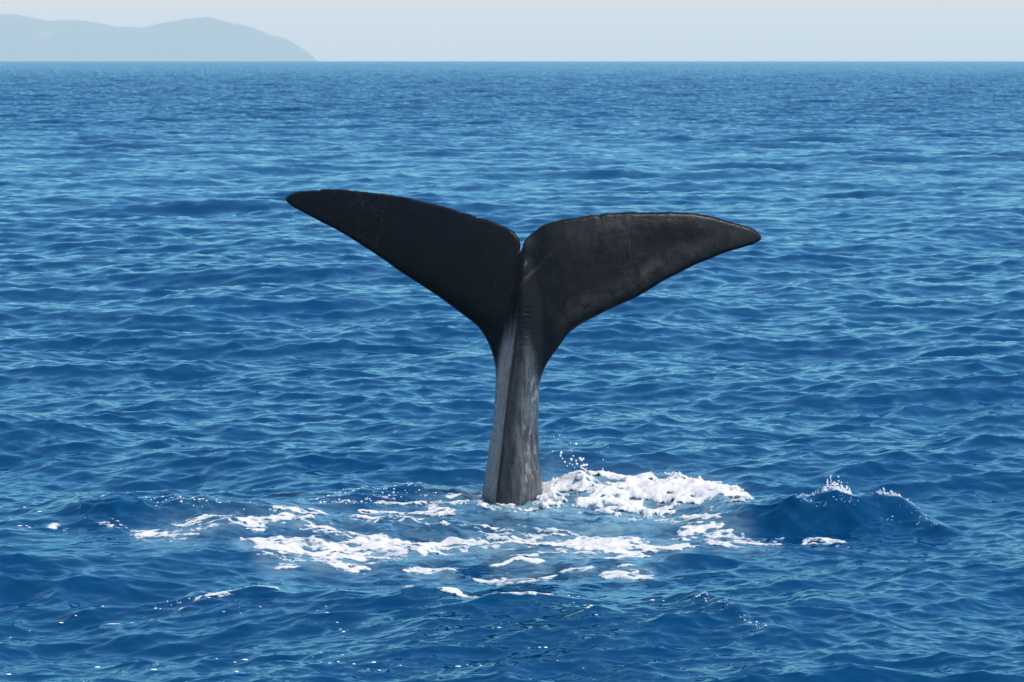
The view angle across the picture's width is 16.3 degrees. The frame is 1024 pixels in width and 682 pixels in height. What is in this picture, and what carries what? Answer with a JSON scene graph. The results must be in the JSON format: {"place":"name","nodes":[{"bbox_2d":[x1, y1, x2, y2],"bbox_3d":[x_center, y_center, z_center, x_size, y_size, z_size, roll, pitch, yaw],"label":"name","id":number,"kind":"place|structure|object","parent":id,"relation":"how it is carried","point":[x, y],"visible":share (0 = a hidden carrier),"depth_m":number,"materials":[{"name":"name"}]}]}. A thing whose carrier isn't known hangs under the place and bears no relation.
{"place":"outdoors","nodes":[
{"label":"outdoors","id":0,"kind":"place"},
{"bbox_2d":[0,14,316,60],"bbox_3d":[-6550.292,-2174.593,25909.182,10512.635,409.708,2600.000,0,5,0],"label":"hills","id":1,"kind":"structure","parent":0,"point":[25,38],"depth_m":25250.34,"materials":[{"name":"blue"}]},
{"bbox_2d":[0,61,1023,681],"bbox_3d":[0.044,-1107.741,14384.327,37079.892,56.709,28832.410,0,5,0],"label":"sea","id":2,"kind":"structure","parent":0,"point":[194,303],"depth_m":42.11,"materials":[{"name":"liquid"}]},
{"bbox_2d":[47,505,429,546],"bbox_3d":[-1.986,1.495,28.145,3.161,0.208,1.668,-2,5,-23],"label":"foam trail","id":3,"kind":"object","parent":2,"relation":"on","point":[252,521],"visible":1,"depth_m":28.26,"materials":[{"name":"white liquid"}]},
{"bbox_2d":[99,585,553,626],"bbox_3d":[-1.618,1.817,24.655,3.814,0.317,1.448,-1,5,-7],"label":"foam line","id":4,"kind":"object","parent":2,"relation":"on","point":[454,590],"visible":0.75,"depth_m":24.62,"materials":[{"name":"white liquid"}]},
{"bbox_2d":[6,492,663,674],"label":"foam flecks","id":5,"kind":"object","parent":2,"relation":"on","point":[317,610],"visible":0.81,"depth_m":23.27,"materials":[{"name":"white liquid"}]},
{"bbox_2d":[331,489,544,516],"bbox_3d":[-0.455,1.363,29.955,1.337,0.143,1.921,4,6,44],"label":"foam collar","id":6,"kind":"object","parent":2,"relation":"on","point":[445,512],"visible":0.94,"depth_m":29.81,"materials":[{"name":"white liquid"}]},
{"bbox_2d":[240,520,699,584],"bbox_3d":[-0.322,1.625,27.538,3.616,0.198,2.816,0,5,0],"label":"foam sheet","id":7,"kind":"object","parent":2,"relation":"on","point":[621,545],"visible":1,"depth_m":27.64,"materials":[{"name":"white liquid"}]},
{"bbox_2d":[285,189,761,505],"bbox_3d":[0.089,0.804,30.367,4.108,4.151,1.412,0,5,0],"label":"sperm whale","id":8,"kind":"object","parent":2,"relation":"in","point":[537,298],"visible":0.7,"depth_m":30.22},
{"bbox_2d":[145,483,926,627],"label":"crest bubbles","id":9,"kind":"object","parent":2,"relation":"on","point":[454,504],"visible":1,"depth_m":29.39},
{"bbox_2d":[653,512,845,546],"bbox_3d":[1.704,1.516,28.981,1.247,0.179,2.136,-3,5,-29],"label":"foam swirl","id":10,"kind":"object","parent":2,"relation":"on","point":[690,530],"visible":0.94,"depth_m":28.89,"materials":[{"name":"white liquid"}]},
{"bbox_2d":[800,476,900,496],"bbox_3d":[2.792,1.195,29.458,0.838,0.192,0.257,0,5,0],"label":"crest splash","id":11,"kind":"object","parent":2,"relation":"on","point":[839,488],"visible":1,"depth_m":29.46,"materials":[{"name":"white liquid"}]},
{"bbox_2d":[0,0,1023,60],"label":"sky","id":12,"kind":"structure","parent":0,"point":[328,30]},
{"bbox_2d":[536,470,753,520],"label":"white water","id":13,"kind":"structure","parent":0,"point":[643,486],"depth_m":30.22,"materials":[{"name":"liquid"}]},
{"bbox_2d":[552,435,603,470],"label":"spray drops","id":14,"kind":"object","parent":13,"relation":"on","point":[581,466],"visible":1,"depth_m":30.57,"materials":[{"name":"white liquid"}]}
]}

